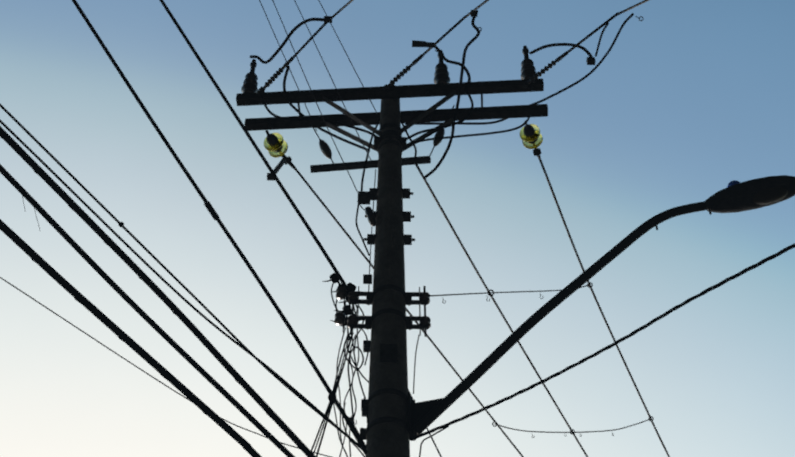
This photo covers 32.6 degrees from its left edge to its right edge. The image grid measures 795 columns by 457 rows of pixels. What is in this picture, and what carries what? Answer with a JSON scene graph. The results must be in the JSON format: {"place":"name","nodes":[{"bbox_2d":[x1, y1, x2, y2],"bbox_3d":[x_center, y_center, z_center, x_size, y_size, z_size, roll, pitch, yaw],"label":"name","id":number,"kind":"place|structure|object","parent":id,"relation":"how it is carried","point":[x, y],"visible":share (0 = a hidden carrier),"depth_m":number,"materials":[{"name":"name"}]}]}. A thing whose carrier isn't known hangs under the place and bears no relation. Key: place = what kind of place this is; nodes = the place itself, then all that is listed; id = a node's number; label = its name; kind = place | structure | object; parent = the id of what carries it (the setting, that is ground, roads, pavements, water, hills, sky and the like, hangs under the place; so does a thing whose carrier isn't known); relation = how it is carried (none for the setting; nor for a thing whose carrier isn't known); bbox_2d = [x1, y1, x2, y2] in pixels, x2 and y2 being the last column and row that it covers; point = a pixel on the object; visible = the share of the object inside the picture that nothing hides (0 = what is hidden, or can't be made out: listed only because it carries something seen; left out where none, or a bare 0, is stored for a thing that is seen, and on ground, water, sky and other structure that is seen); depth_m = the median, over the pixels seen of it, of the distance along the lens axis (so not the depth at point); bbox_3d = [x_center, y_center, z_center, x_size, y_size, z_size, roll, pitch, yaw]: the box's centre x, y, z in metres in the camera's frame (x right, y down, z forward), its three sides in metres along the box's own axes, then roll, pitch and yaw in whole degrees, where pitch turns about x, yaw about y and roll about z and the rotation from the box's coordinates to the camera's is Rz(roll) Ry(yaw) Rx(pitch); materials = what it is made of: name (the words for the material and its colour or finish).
{"place":"outdoors","nodes":[
{"label":"outdoors","id":0,"kind":"place"},
{"bbox_2d":[0,0,794,456],"label":"sky","id":1,"kind":"structure","parent":0,"point":[690,99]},
{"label":"pavement","id":2,"kind":"structure","parent":0,"visible":0},
{"bbox_2d":[366,85,409,456],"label":"pole","id":3,"kind":"object","parent":2,"relation":"on","point":[387,439],"visible":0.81,"depth_m":7.29,"materials":[{"name":"concrete"}]},
{"bbox_2d":[0,10,653,456],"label":"pole hardware","id":4,"kind":"object","parent":3,"relation":"attached to","point":[388,352],"visible":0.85,"depth_m":8.16,"materials":[{"name":"metal"}]},
{"bbox_2d":[236,78,547,130],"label":"cross arms","id":5,"kind":"object","parent":4,"relation":"on","point":[434,90],"visible":0.94,"depth_m":8.86},
{"bbox_2d":[264,124,542,157],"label":"glass discs","id":6,"kind":"object","parent":4,"relation":"attached to","point":[537,135],"visible":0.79,"depth_m":9.05,"materials":[{"name":"yellow glass"}]},
{"bbox_2d":[263,56,561,88],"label":"polymer insulators","id":7,"kind":"object","parent":4,"relation":"attached to","point":[392,82],"visible":1,"depth_m":8.68,"materials":[{"name":"grey"}]},
{"bbox_2d":[241,47,536,422],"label":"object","id":8,"kind":"object","parent":3,"relation":"attached to","point":[441,75],"visible":0.88,"depth_m":8.84,"materials":[{"name":"black ceramic"}]},
{"bbox_2d":[0,0,794,456],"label":"cables","id":9,"kind":"object","parent":3,"relation":"attached to","point":[358,442],"visible":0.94,"depth_m":6.34,"materials":[{"name":"black rubber"}]},
{"bbox_2d":[259,0,669,456],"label":"conductors","id":10,"kind":"object","parent":3,"relation":"attached to","point":[441,208],"visible":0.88,"depth_m":9.40,"materials":[{"name":"grey"}]},
{"bbox_2d":[407,175,794,437],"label":"street light","id":11,"kind":"object","parent":3,"relation":"attached to","point":[424,415],"visible":1,"depth_m":7.20,"materials":[{"name":"black metal"}]},
{"bbox_2d":[727,180,739,186],"bbox_3d":[1.845,-0.219,7.427,0.082,0.069,0.081,1,-51,-1],"label":"photocell","id":12,"kind":"object","parent":11,"relation":"on","point":[733,182],"visible":0.31,"depth_m":7.41,"materials":[{"name":"blue plastic"}]},
{"bbox_2d":[753,187,787,204],"bbox_3d":[1.997,-0.178,7.317,0.212,0.046,0.119,1,-51,-1],"label":"lamp lens","id":13,"kind":"object","parent":11,"relation":"attached to","point":[769,195],"visible":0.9,"depth_m":7.29,"materials":[{"name":"black glass"}]}
]}

